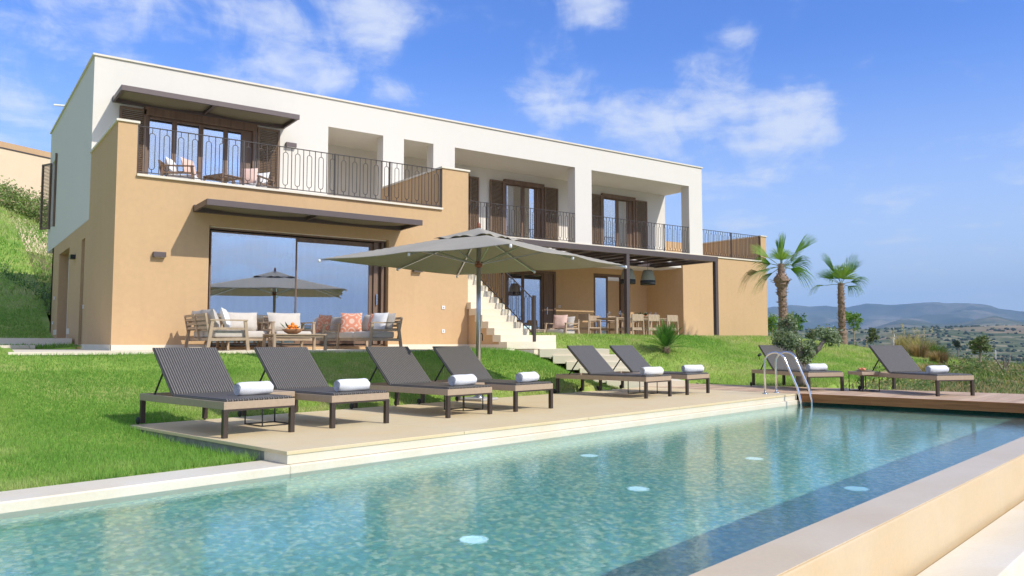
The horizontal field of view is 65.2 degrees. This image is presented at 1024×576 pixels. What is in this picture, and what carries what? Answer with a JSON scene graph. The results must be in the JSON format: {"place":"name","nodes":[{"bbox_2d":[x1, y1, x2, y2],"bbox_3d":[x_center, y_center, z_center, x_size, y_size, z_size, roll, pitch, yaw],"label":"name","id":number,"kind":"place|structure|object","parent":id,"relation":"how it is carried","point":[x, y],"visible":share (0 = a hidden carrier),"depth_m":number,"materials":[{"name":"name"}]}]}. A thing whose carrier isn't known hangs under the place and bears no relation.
{"place":"outdoors","nodes":[
{"label":"outdoors","id":0,"kind":"place"},
{"bbox_2d":[0,345,34,348],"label":"garden path","id":1,"kind":"structure","parent":0,"point":[18,347],"depth_m":17.29,"materials":[{"name":"grey concrete"}]},
{"bbox_2d":[0,206,978,491],"bbox_3d":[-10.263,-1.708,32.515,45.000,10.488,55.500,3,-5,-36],"label":"lawn","id":2,"kind":"structure","parent":0,"point":[42,318],"depth_m":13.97,"materials":[{"name":"green plant"}]},
{"bbox_2d":[0,175,47,230],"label":"hedge","id":3,"kind":"object","parent":2,"relation":"on","point":[22,204],"visible":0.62,"depth_m":42.79,"materials":[{"name":"green plant"}]},
{"bbox_2d":[0,141,50,254],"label":"neighbour house","id":4,"kind":"structure","parent":2,"relation":"on","point":[21,165],"depth_m":62.21,"materials":[{"name":"beige paint"}]},
{"bbox_2d":[0,261,50,303],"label":"weeds","id":5,"kind":"object","parent":2,"relation":"on","point":[5,271],"visible":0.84,"depth_m":27.20,"materials":[{"name":"green plant"}]},
{"bbox_2d":[0,338,71,346],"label":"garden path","id":6,"kind":"structure","parent":2,"relation":"on","point":[29,341],"depth_m":18.50,"materials":[{"name":"grey concrete"}]},
{"bbox_2d":[136,429,266,460],"bbox_3d":[0.319,2.130,12.726,3.030,0.463,11.180,-4,-5,43],"label":"deck base","id":7,"kind":"object","parent":2,"relation":"on","point":[201,443],"visible":0.07,"depth_m":8.29,"materials":[{"name":"stone"}]},
{"bbox_2d":[131,387,796,454],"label":"stone deck","id":8,"kind":"structure","parent":7,"relation":"on","point":[353,428],"depth_m":10.35,"materials":[{"name":"stone"}]},
{"bbox_2d":[136,347,294,438],"bbox_3d":[-3.494,1.166,9.347,2.148,0.931,0.869,-4,-5,43],"label":"sun lounger","id":9,"kind":"object","parent":8,"relation":"on","point":[198,377],"visible":0.98,"depth_m":9.44,"materials":[{"name":"black metal"}]},
{"bbox_2d":[233,381,273,395],"bbox_3d":[-2.931,1.134,9.075,0.171,0.149,0.427,-3,-5,40],"label":"rolled towel","id":10,"kind":"object","parent":9,"relation":"on","point":[252,388],"visible":1,"depth_m":8.99,"materials":[{"name":"white fabric"}]},
{"bbox_2d":[244,390,294,426],"bbox_3d":[-2.957,1.457,9.732,0.440,0.398,0.440,-4,-5,43],"label":"side table","id":11,"kind":"object","parent":8,"relation":"on","point":[284,392],"visible":0.52,"depth_m":9.70,"materials":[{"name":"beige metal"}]},
{"bbox_2d":[237,347,388,427],"bbox_3d":[-2.592,1.232,10.323,2.148,0.931,0.869,-4,-5,43],"label":"sun lounger","id":12,"kind":"object","parent":8,"relation":"on","point":[297,371],"visible":0.75,"depth_m":10.41,"materials":[{"name":"black metal"}]},
{"bbox_2d":[334,378,369,391],"bbox_3d":[-1.954,1.181,9.765,0.427,0.149,0.171,4,-5,-43],"label":"rolled towel","id":13,"kind":"object","parent":12,"relation":"on","point":[344,385],"visible":1,"depth_m":9.68,"materials":[{"name":"white fabric"}]},
{"bbox_2d":[349,346,491,417],"bbox_3d":[-1.348,1.316,11.567,2.148,0.931,0.869,-4,-5,43],"label":"sun lounger","id":14,"kind":"object","parent":8,"relation":"on","point":[400,369],"visible":0.86,"depth_m":11.60,"materials":[{"name":"black metal"}]},
{"bbox_2d":[448,374,476,385],"bbox_3d":[-0.684,1.269,11.066,0.171,0.149,0.427,-3,-5,41],"label":"rolled towel","id":15,"kind":"object","parent":14,"relation":"on","point":[462,379],"visible":1,"depth_m":10.96,"materials":[{"name":"white fabric"}]},
{"bbox_2d":[444,382,484,410],"bbox_3d":[-0.715,1.599,11.836,0.440,0.398,0.440,-4,-5,43],"label":"side table","id":16,"kind":"object","parent":8,"relation":"on","point":[480,383],"visible":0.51,"depth_m":11.82,"materials":[{"name":"black metal"}]},
{"bbox_2d":[318,223,626,400],"bbox_3d":[-0.580,0.393,13.889,3.866,3.083,3.868,-3,-5,33],"label":"parasol","id":17,"kind":"object","parent":8,"relation":"on","point":[478,251],"visible":0.99,"depth_m":14.31,"materials":[{"name":"beige fabric"}]},
{"bbox_2d":[417,346,552,411],"bbox_3d":[-0.453,1.380,12.521,2.148,0.931,0.869,-4,-5,43],"label":"sun lounger","id":18,"kind":"object","parent":8,"relation":"on","point":[458,360],"visible":0.75,"depth_m":12.65,"materials":[{"name":"grey fabric"}]},
{"bbox_2d":[515,372,538,381],"bbox_3d":[0.227,1.330,11.979,0.171,0.149,0.427,-3,-5,37],"label":"rolled towel","id":19,"kind":"object","parent":18,"relation":"on","point":[526,376],"visible":1,"depth_m":11.86,"materials":[{"name":"white fabric"}]},
{"bbox_2d":[553,345,671,398],"bbox_3d":[1.871,1.561,15.201,2.148,0.931,0.869,-4,-5,43],"label":"sun lounger","id":20,"kind":"object","parent":8,"relation":"on","point":[592,362],"visible":0.99,"depth_m":15.23,"materials":[{"name":"grey fabric"}]},
{"bbox_2d":[640,367,663,374],"bbox_3d":[2.530,1.500,14.489,0.427,0.149,0.171,2,-4,-27],"label":"rolled towel","id":21,"kind":"object","parent":20,"relation":"on","point":[651,370],"visible":1,"depth_m":14.41,"materials":[{"name":"white fabric"}]},
{"bbox_2d":[628,372,657,393],"bbox_3d":[2.531,1.846,15.499,0.440,0.398,0.440,-4,-5,43],"label":"side table","id":22,"kind":"object","parent":8,"relation":"on","point":[639,389],"visible":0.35,"depth_m":15.50,"materials":[{"name":"black metal"}]},
{"bbox_2d":[596,345,709,394],"bbox_3d":[2.808,1.625,16.157,2.148,0.931,0.869,-4,-5,43],"label":"sun lounger","id":23,"kind":"object","parent":8,"relation":"on","point":[631,358],"visible":0.77,"depth_m":16.24,"materials":[{"name":"black metal"}]},
{"bbox_2d":[681,365,703,371],"bbox_3d":[3.555,1.585,15.745,0.427,0.149,0.171,1,-4,-17],"label":"rolled towel","id":24,"kind":"object","parent":23,"relation":"on","point":[692,368],"visible":1,"depth_m":15.68,"materials":[{"name":"white fabric"}]},
{"bbox_2d":[762,351,812,405],"bbox_3d":[5.314,2.106,15.392,0.805,1.771,0.610,-4,-5,43],"label":"pool ladder","id":25,"kind":"object","parent":8,"relation":"on","point":[789,370],"visible":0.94,"depth_m":15.44,"materials":[{"name":"metal"}]},
{"bbox_2d":[467,273,555,349],"bbox_3d":[-1.034,-0.526,21.086,1.640,4.249,5.440,3,-5,-36],"label":"outdoor stairs","id":26,"kind":"structure","parent":2,"relation":"on","point":[502,327],"depth_m":19.34,"materials":[{"name":"stone"}]},
{"bbox_2d":[538,349,684,387],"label":"garden steps","id":27,"kind":"structure","parent":2,"relation":"on","point":[567,358],"depth_m":18.20,"materials":[{"name":"stone"}]},
{"bbox_2d":[640,319,693,352],"bbox_3d":[4.079,1.236,20.883,1.528,0.931,1.411,3,-5,-36],"label":"cycad","id":28,"kind":"object","parent":2,"relation":"on","point":[665,336],"visible":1,"depth_m":20.74,"materials":[{"name":"green plant"}]},
{"bbox_2d":[768,312,778,335],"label":"young tree","id":29,"kind":"object","parent":2,"relation":"on","point":[771,320],"visible":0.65,"depth_m":32.87,"materials":[{"name":"green plant"}]},
{"bbox_2d":[737,232,817,336],"bbox_3d":[9.035,-0.075,27.169,2.842,3.784,1.636,0,-4,7],"label":"fan palm","id":30,"kind":"object","parent":2,"relation":"on","point":[781,279],"visible":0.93,"depth_m":27.05,"materials":[{"name":"green plant"}]},
{"bbox_2d":[790,311,807,332],"bbox_3d":[11.945,1.755,33.973,1.024,1.558,0.995,3,-5,-36],"label":"young tree","id":31,"kind":"object","parent":2,"relation":"on","point":[800,321],"visible":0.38,"depth_m":33.86,"materials":[{"name":"green plant"}]},
{"bbox_2d":[769,310,842,386],"bbox_3d":[6.689,1.389,18.191,1.710,1.777,0.804,0,-4,1],"label":"olive tree","id":32,"kind":"object","parent":2,"relation":"on","point":[788,338],"visible":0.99,"depth_m":18.16,"materials":[{"name":"green plant"}]},
{"bbox_2d":[808,252,868,344],"bbox_3d":[13.560,0.572,33.152,1.757,4.181,2.503,9,-10,-67],"label":"fan palm","id":33,"kind":"object","parent":2,"relation":"on","point":[841,272],"visible":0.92,"depth_m":32.92,"materials":[{"name":"green plant"}]},
{"bbox_2d":[903,343,934,359],"bbox_3d":[13.209,2.051,25.925,1.181,0.618,1.122,3,-5,-36],"label":"grass clump","id":34,"kind":"object","parent":2,"relation":"on","point":[917,351],"visible":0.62,"depth_m":25.75,"materials":[{"name":"beige plant"}]},
{"bbox_2d":[900,327,942,349],"bbox_3d":[15.876,2.123,30.933,1.873,1.238,1.763,3,-5,-36],"label":"grass clump","id":35,"kind":"object","parent":2,"relation":"on","point":[919,340],"visible":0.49,"depth_m":30.82,"materials":[{"name":"yellow plant"}]},
{"bbox_2d":[916,360,947,371],"bbox_3d":[11.154,2.148,21.381,1.132,0.418,1.107,3,-5,-36],"label":"grass clump","id":36,"kind":"object","parent":2,"relation":"on","point":[922,367],"visible":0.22,"depth_m":21.28,"materials":[{"name":"beige plant"}]},
{"bbox_2d":[914,342,954,356],"bbox_3d":[15.210,2.279,28.909,1.855,0.716,1.895,3,-5,-36],"label":"grass clump","id":37,"kind":"object","parent":2,"relation":"on","point":[932,348],"visible":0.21,"depth_m":28.57,"materials":[{"name":"green plant"}]},
{"bbox_2d":[924,350,956,364],"bbox_3d":[13.017,2.115,24.409,1.026,0.499,1.032,3,-5,-36],"label":"grass clump","id":38,"kind":"object","parent":2,"relation":"on","point":[936,356],"visible":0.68,"depth_m":24.23,"materials":[{"name":"brown plant"}]},
{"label":"terrace base","id":39,"kind":"structure","parent":2,"relation":"on","visible":0},
{"bbox_2d":[7,349,514,355],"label":"terrace","id":40,"kind":"structure","parent":39,"relation":"on","point":[54,351],"depth_m":14.43,"materials":[{"name":"stone"}]},
{"bbox_2d":[184,308,249,350],"bbox_3d":[-5.585,0.796,15.074,0.800,0.766,1.630,3,-5,-36],"label":"garden sofa","id":41,"kind":"object","parent":40,"relation":"on","point":[206,327],"visible":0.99,"depth_m":14.59,"materials":[{"name":"brown wood"}]},
{"bbox_2d":[220,307,230,326],"bbox_3d":[-5.290,0.565,14.784,0.146,0.420,0.500,-18,1,-16],"label":"cushion","id":42,"kind":"object","parent":41,"relation":"on","point":[224,314],"visible":0.8,"depth_m":14.59,"materials":[{"name":"white fabric"}]},
{"bbox_2d":[216,312,270,349],"bbox_3d":[-5.373,0.859,16.015,0.890,0.766,0.800,3,-5,-36],"label":"garden armchair","id":43,"kind":"object","parent":40,"relation":"on","point":[255,333],"visible":0.6,"depth_m":16.06,"materials":[{"name":"white fabric"}]},
{"bbox_2d":[260,312,315,346],"bbox_3d":[-4.566,0.878,16.297,0.910,0.766,0.800,3,-5,-36],"label":"garden armchair","id":44,"kind":"object","parent":40,"relation":"on","point":[276,320],"visible":0.67,"depth_m":16.30,"materials":[{"name":"white fabric"}]},
{"bbox_2d":[262,334,326,349],"bbox_3d":[-4.180,1.043,15.401,1.050,0.310,0.620,3,-5,-36],"label":"coffee table","id":45,"kind":"object","parent":40,"relation":"on","point":[274,336],"visible":0.81,"depth_m":15.32,"materials":[{"name":"brown wood"}]},
{"bbox_2d":[281,322,307,333],"bbox_3d":[-4.219,0.767,15.379,0.622,0.235,0.617,3,-5,-36],"label":"fruit bowl","id":46,"kind":"object","parent":45,"relation":"on","point":[292,331],"visible":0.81,"depth_m":15.26,"materials":[{"name":"brown wood"}]},
{"bbox_2d":[336,313,402,348],"bbox_3d":[-3.039,0.927,17.018,0.800,0.766,1.670,3,-5,-36],"label":"garden sofa","id":47,"kind":"object","parent":40,"relation":"on","point":[373,334],"visible":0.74,"depth_m":16.54,"materials":[{"name":"white fabric"}]},
{"bbox_2d":[340,313,361,331],"bbox_3d":[-3.475,0.750,17.309,0.460,0.440,0.141,1,-18,-8],"label":"cushion","id":48,"kind":"object","parent":47,"relation":"on","point":[351,322],"visible":0.96,"depth_m":17.25,"materials":[{"name":"orange fabric"}]},
{"bbox_2d":[367,314,373,330],"bbox_3d":[-2.892,0.717,16.892,0.400,0.380,0.140,-3,-21,39],"label":"cushion","id":49,"kind":"object","parent":47,"relation":"on","point":[370,319],"visible":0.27,"depth_m":16.91,"materials":[{"name":"orange fabric"}]},
{"bbox_2d":[372,312,388,328],"bbox_3d":[-2.758,0.699,16.619,0.420,0.400,0.144,-3,-23,34],"label":"cushion","id":50,"kind":"object","parent":47,"relation":"on","point":[379,317],"visible":0.8,"depth_m":16.54,"materials":[{"name":"white fabric"}]},
{"bbox_2d":[39,52,767,349],"bbox_3d":[-0.959,-1.391,26.613,24.588,6.760,12.880,3,-5,-36],"label":"villa","id":51,"kind":"object","parent":40,"relation":"on","point":[144,253],"visible":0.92,"depth_m":19.50,"materials":[{"name":"paint"}]},
{"bbox_2d":[158,157,201,179],"bbox_3d":[-7.283,-2.446,17.587,0.800,0.766,0.730,1,-4,-8],"label":"balcony armchair","id":52,"kind":"object","parent":51,"relation":"on","point":[168,165],"visible":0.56,"depth_m":17.32,"materials":[{"name":"white fabric"}]},
{"bbox_2d":[181,157,196,176],"bbox_3d":[-7.122,-2.665,17.631,0.147,0.400,0.420,-19,-8,12],"label":"cushion","id":53,"kind":"object","parent":52,"relation":"on","point":[190,162],"visible":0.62,"depth_m":17.51,"materials":[{"name":"white fabric"}]},
{"bbox_2d":[144,107,256,184],"bbox_3d":[-7.566,-3.098,19.451,2.640,2.198,0.220,3,-5,-36],"label":"balcony window","id":54,"kind":"structure","parent":51,"relation":"in","point":[155,122],"depth_m":19.44,"materials":[{"name":"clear glass"}]},
{"bbox_2d":[203,173,244,182],"bbox_3d":[-6.416,-2.262,17.804,0.620,0.420,0.620,-2,-4,29],"label":"balcony table","id":55,"kind":"object","parent":51,"relation":"on","point":[217,177],"visible":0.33,"depth_m":17.71,"materials":[{"name":"brown wood"}]},
{"bbox_2d":[232,172,274,188],"bbox_3d":[-6.047,-2.369,18.727,0.730,0.766,0.800,-1,-4,14],"label":"balcony armchair","id":56,"kind":"object","parent":51,"relation":"on","point":[261,177],"visible":0.36,"depth_m":18.81,"materials":[{"name":"white fabric"}]},
{"bbox_2d":[239,168,257,182],"bbox_3d":[-6.105,-2.603,18.544,0.420,0.400,0.146,0,-22,4],"label":"cushion","id":57,"kind":"object","parent":56,"relation":"on","point":[252,175],"visible":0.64,"depth_m":18.48,"materials":[{"name":"fabric"}]},
{"bbox_2d":[207,226,385,346],"bbox_3d":[-4.797,0.063,17.732,4.026,2.452,0.912,3,-5,-36],"label":"sliding window","id":58,"kind":"structure","parent":51,"relation":"in","point":[259,273],"depth_m":17.36,"materials":[{"name":"clear glass"}]},
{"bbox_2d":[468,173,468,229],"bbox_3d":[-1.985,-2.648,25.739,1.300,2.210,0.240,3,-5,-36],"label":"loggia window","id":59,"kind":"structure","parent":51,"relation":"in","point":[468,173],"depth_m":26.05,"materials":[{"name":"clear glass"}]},
{"bbox_2d":[503,179,543,239],"bbox_3d":[0.372,-2.534,27.425,1.700,2.210,0.240,3,-5,-36],"label":"loggia window","id":60,"kind":"structure","parent":51,"relation":"in","point":[517,193],"depth_m":27.47,"materials":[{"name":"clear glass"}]},
{"bbox_2d":[505,271,555,332],"bbox_3d":[0.602,0.634,27.432,2.126,2.480,0.250,3,-5,-36],"label":"sliding door","id":61,"kind":"structure","parent":51,"relation":"in","point":[542,284],"depth_m":27.58,"materials":[{"name":"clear glass"}]},
{"bbox_2d":[593,273,623,334],"bbox_3d":[3.627,0.765,29.678,1.826,2.520,0.220,3,-5,-36],"label":"terrace door","id":62,"kind":"structure","parent":51,"relation":"in","point":[600,280],"depth_m":29.47,"materials":[{"name":"brown glass"}]},
{"bbox_2d":[601,193,635,247],"bbox_3d":[3.947,-2.361,29.984,1.700,2.210,0.240,3,-5,-36],"label":"loggia window","id":63,"kind":"structure","parent":51,"relation":"in","point":[613,206],"depth_m":30.04,"materials":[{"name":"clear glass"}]},
{"bbox_2d":[0,402,1023,575],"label":"pool water","id":64,"kind":"structure","parent":0,"point":[687,497],"depth_m":5.88,"materials":[{"name":"teal liquid"}]},
{"bbox_2d":[0,0,1023,310],"label":"sky","id":65,"kind":"structure","parent":0,"point":[890,133],"materials":[{"name":"blue"}]},
{"bbox_2d":[518,350,549,357],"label":"dining terrace","id":66,"kind":"structure","parent":0,"point":[535,352],"depth_m":19.87,"materials":[{"name":"stone"}]},
{"bbox_2d":[544,316,579,333],"bbox_3d":[1.464,1.206,23.309,0.790,0.766,0.800,-3,-5,39],"label":"lounge chair","id":67,"kind":"object","parent":66,"relation":"on","point":[569,325],"visible":0.56,"depth_m":23.27,"materials":[{"name":"white fabric"}]},
{"bbox_2d":[552,315,567,328],"bbox_3d":[1.390,0.973,23.135,0.440,0.420,0.142,-2,-22,24],"label":"cushion","id":68,"kind":"object","parent":67,"relation":"on","point":[559,321],"visible":0.99,"depth_m":23.08,"materials":[{"name":"fabric"}]},
{"bbox_2d":[578,314,600,333],"bbox_3d":[2.311,1.201,23.905,0.522,0.851,0.502,3,-5,-36],"label":"dining chair","id":69,"kind":"object","parent":66,"relation":"on","point":[584,317],"visible":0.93,"depth_m":23.83,"materials":[{"name":"brown wood"}]},
{"bbox_2d":[589,316,609,333],"bbox_3d":[2.756,1.295,25.297,0.502,0.851,0.522,3,-5,-36],"label":"dining chair","id":70,"kind":"object","parent":66,"relation":"on","point":[595,320],"visible":0.32,"depth_m":25.38,"materials":[{"name":"brown wood"}]},
{"bbox_2d":[607,316,623,333],"bbox_3d":[3.406,1.326,25.762,0.502,0.851,0.522,3,-5,-36],"label":"dining chair","id":71,"kind":"object","parent":66,"relation":"on","point":[612,329],"visible":0.3,"depth_m":25.82,"materials":[{"name":"brown wood"}]},
{"bbox_2d":[516,238,718,335],"bbox_3d":[2.274,0.279,24.551,8.970,2.790,2.790,3,-5,-36],"label":"pergola","id":72,"kind":"object","parent":66,"relation":"on","point":[628,258],"visible":0.56,"depth_m":24.61,"materials":[{"name":"brown metal"}]},
{"bbox_2d":[620,269,635,283],"bbox_3d":[3.653,-0.557,25.235,0.484,0.850,0.484,3,-5,-36],"label":"pendant lamp","id":73,"kind":"object","parent":72,"relation":"hanging from","point":[632,279],"visible":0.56,"depth_m":25.08,"materials":[{"name":"black metal"}]},
{"bbox_2d":[640,258,655,284],"bbox_3d":[4.356,-0.527,25.677,0.484,0.850,0.484,3,-5,-36],"label":"pendant lamp","id":74,"kind":"object","parent":72,"relation":"hanging from","point":[647,277],"visible":1,"depth_m":25.50,"materials":[{"name":"black metal"}]},
{"bbox_2d":[621,314,644,334],"bbox_3d":[3.658,1.224,24.248,0.502,0.851,0.522,3,-5,-36],"label":"dining chair","id":75,"kind":"object","parent":66,"relation":"on","point":[637,317],"visible":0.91,"depth_m":24.11,"materials":[{"name":"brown wood"}]},
{"bbox_2d":[597,317,669,334],"bbox_3d":[3.845,1.332,25.183,2.350,0.760,0.900,3,-5,-36],"label":"dining table","id":76,"kind":"object","parent":66,"relation":"on","point":[616,319],"visible":0.35,"depth_m":24.82,"materials":[{"name":"brown wood"}]},
{"bbox_2d":[630,317,646,334],"bbox_3d":[4.056,1.358,26.228,0.502,0.851,0.522,3,-5,-36],"label":"dining chair","id":77,"kind":"object","parent":66,"relation":"on","point":[635,322],"visible":0.31,"depth_m":26.16,"materials":[{"name":"brown wood"}]},
{"bbox_2d":[637,314,659,334],"bbox_3d":[4.205,1.249,24.616,0.502,0.851,0.522,3,-5,-36],"label":"dining chair","id":78,"kind":"object","parent":66,"relation":"on","point":[653,317],"visible":0.68,"depth_m":24.46,"materials":[{"name":"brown wood"}]},
{"bbox_2d":[656,315,678,334],"bbox_3d":[4.876,1.283,25.120,0.502,0.851,0.522,3,-5,-36],"label":"dining chair","id":79,"kind":"object","parent":66,"relation":"on","point":[673,318],"visible":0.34,"depth_m":25.00,"materials":[{"name":"beige fabric"}]},
{"bbox_2d":[602,302,1023,393],"bbox_3d":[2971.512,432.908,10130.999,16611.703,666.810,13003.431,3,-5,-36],"label":"valley ground","id":80,"kind":"structure","parent":0,"point":[881,317],"depth_m":9015.62,"materials":[{"name":"green plant"}]},
{"bbox_2d":[805,328,816,339],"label":"young tree","id":81,"kind":"object","parent":80,"relation":"on","point":[810,334],"visible":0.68,"depth_m":39.87,"materials":[{"name":"green plant"}]},
{"bbox_2d":[845,311,863,345],"bbox_3d":[15.326,1.993,35.967,0.992,1.982,1.083,3,-5,-36],"label":"young tree","id":82,"kind":"object","parent":80,"relation":"on","point":[849,317],"visible":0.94,"depth_m":35.87,"materials":[{"name":"green plant"}]},
{"bbox_2d":[865,327,879,344],"bbox_3d":[17.116,2.531,37.916,0.646,1.412,0.668,3,-5,-36],"label":"young tree","id":83,"kind":"object","parent":80,"relation":"on","point":[873,336],"visible":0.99,"depth_m":37.88,"materials":[{"name":"green plant"}]},
{"bbox_2d":[769,324,1023,363],"bbox_3d":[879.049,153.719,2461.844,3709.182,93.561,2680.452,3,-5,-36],"label":"groves","id":84,"kind":"object","parent":80,"relation":"on","point":[1004,357],"visible":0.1,"depth_m":2010.92,"materials":[{"name":"green plant"}]},
{"bbox_2d":[887,323,930,353],"bbox_3d":[16.747,2.209,33.936,2.083,1.472,2.192,3,-5,-36],"label":"grass clump","id":85,"kind":"object","parent":80,"relation":"on","point":[901,341],"visible":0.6,"depth_m":33.66,"materials":[{"name":"yellow plant"}]},
{"bbox_2d":[836,342,1023,393],"bbox_3d":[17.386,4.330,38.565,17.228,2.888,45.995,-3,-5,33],"label":"wild grass","id":86,"kind":"structure","parent":80,"relation":"on","point":[992,388],"depth_m":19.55,"materials":[{"name":"green plant"}]},
{"bbox_2d":[993,353,1010,371],"bbox_3d":[14.645,2.270,23.902,0.535,0.633,0.082,0,-4,4],"label":"bare sapling","id":87,"kind":"object","parent":86,"relation":"on","point":[1004,365],"visible":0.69,"depth_m":23.89,"materials":[{"name":"grey plant"}]},
{"bbox_2d":[952,339,963,356],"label":"broad tree","id":88,"kind":"object","parent":80,"relation":"on","point":[955,343],"visible":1,"depth_m":229.09,"materials":[{"name":"green plant"}]},
{"bbox_2d":[966,332,995,365],"bbox_3d":[15.206,2.003,25.844,0.762,1.196,0.806,-1,-4,13],"label":"young tree","id":89,"kind":"object","parent":80,"relation":"on","point":[980,341],"visible":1,"depth_m":25.82,"materials":[{"name":"green plant"}]},
{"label":"pool basin","id":90,"kind":"structure","parent":0,"visible":0},
{"bbox_2d":[0,400,798,513],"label":"pool coping","id":91,"kind":"object","parent":90,"relation":"on","point":[43,497],"visible":0.37,"depth_m":6.99,"materials":[{"name":"stone"}]},
{"bbox_2d":[264,395,796,463],"bbox_3d":[1.589,1.861,11.572,0.402,0.081,11.200,-4,-5,43],"label":"deck riser","id":92,"kind":"object","parent":91,"relation":"on","point":[315,456],"visible":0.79,"depth_m":9.20,"materials":[{"name":"stone"}]},
{"bbox_2d":[779,454,1023,575],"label":"infinity edge wall","id":93,"kind":"structure","parent":90,"relation":"attached to","point":[918,540],"depth_m":5.96,"materials":[{"name":"stone"}]},
{"bbox_2d":[689,436,1023,575],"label":"infinity edge top","id":94,"kind":"object","parent":93,"relation":"on","point":[782,555],"visible":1,"depth_m":5.32,"materials":[{"name":"stone"}]},
{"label":"timber deck joists","id":95,"kind":"structure","parent":90,"relation":"attached to","visible":0},
{"bbox_2d":[660,383,1023,402],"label":"timber deck","id":96,"kind":"structure","parent":95,"relation":"on","point":[994,397],"depth_m":15.57,"materials":[{"name":"beige wood"}]},
{"bbox_2d":[750,345,843,390],"bbox_3d":[6.126,1.708,17.372,0.869,0.931,2.148,1,-4,-15],"label":"sun lounger","id":97,"kind":"object","parent":96,"relation":"on","point":[782,369],"visible":0.89,"depth_m":17.61,"materials":[{"name":"grey fabric"}]},
{"bbox_2d":[806,363,827,370],"bbox_3d":[6.341,1.646,16.657,0.427,0.149,0.171,1,-4,-15],"label":"rolled towel","id":98,"kind":"object","parent":97,"relation":"on","point":[817,367],"visible":1,"depth_m":16.59,"materials":[{"name":"white fabric"}]},
{"bbox_2d":[847,371,879,391],"bbox_3d":[7.195,1.904,16.354,0.440,0.398,0.440,1,-4,-15],"label":"side table","id":99,"kind":"object","parent":96,"relation":"on","point":[862,373],"visible":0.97,"depth_m":16.21,"materials":[{"name":"beige wood"}]},
{"bbox_2d":[856,368,871,370],"bbox_3d":[7.195,1.665,16.370,0.340,0.073,0.340,3,-5,-36],"label":"fruit plate","id":100,"kind":"object","parent":99,"relation":"on","point":[862,369],"visible":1,"depth_m":16.28,"materials":[{"name":"orange food"}]},
{"bbox_2d":[799,393,1023,412],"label":"timber deck fascia","id":101,"kind":"structure","parent":96,"relation":"attached to","point":[938,404],"depth_m":14.06,"materials":[{"name":"brown wood"}]},
{"bbox_2d":[858,345,974,395],"bbox_3d":[7.949,1.607,15.886,0.869,0.931,2.148,1,-4,-15],"label":"sun lounger","id":102,"kind":"object","parent":96,"relation":"on","point":[896,361],"visible":0.93,"depth_m":16.12,"materials":[{"name":"grey fabric"}]},
{"bbox_2d":[925,365,948,372],"bbox_3d":[8.150,1.558,15.347,0.427,0.149,0.171,1,-4,-15],"label":"rolled towel","id":103,"kind":"object","parent":102,"relation":"on","point":[937,369],"visible":0.98,"depth_m":15.29,"materials":[{"name":"white fabric"}]},
{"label":"channel bottom","id":104,"kind":"structure","parent":0,"visible":0},
{"bbox_2d":[916,501,1023,575],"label":"overflow channel slab","id":105,"kind":"structure","parent":104,"relation":"on","point":[995,548],"depth_m":6.14,"materials":[{"name":"stone"}]}
]}

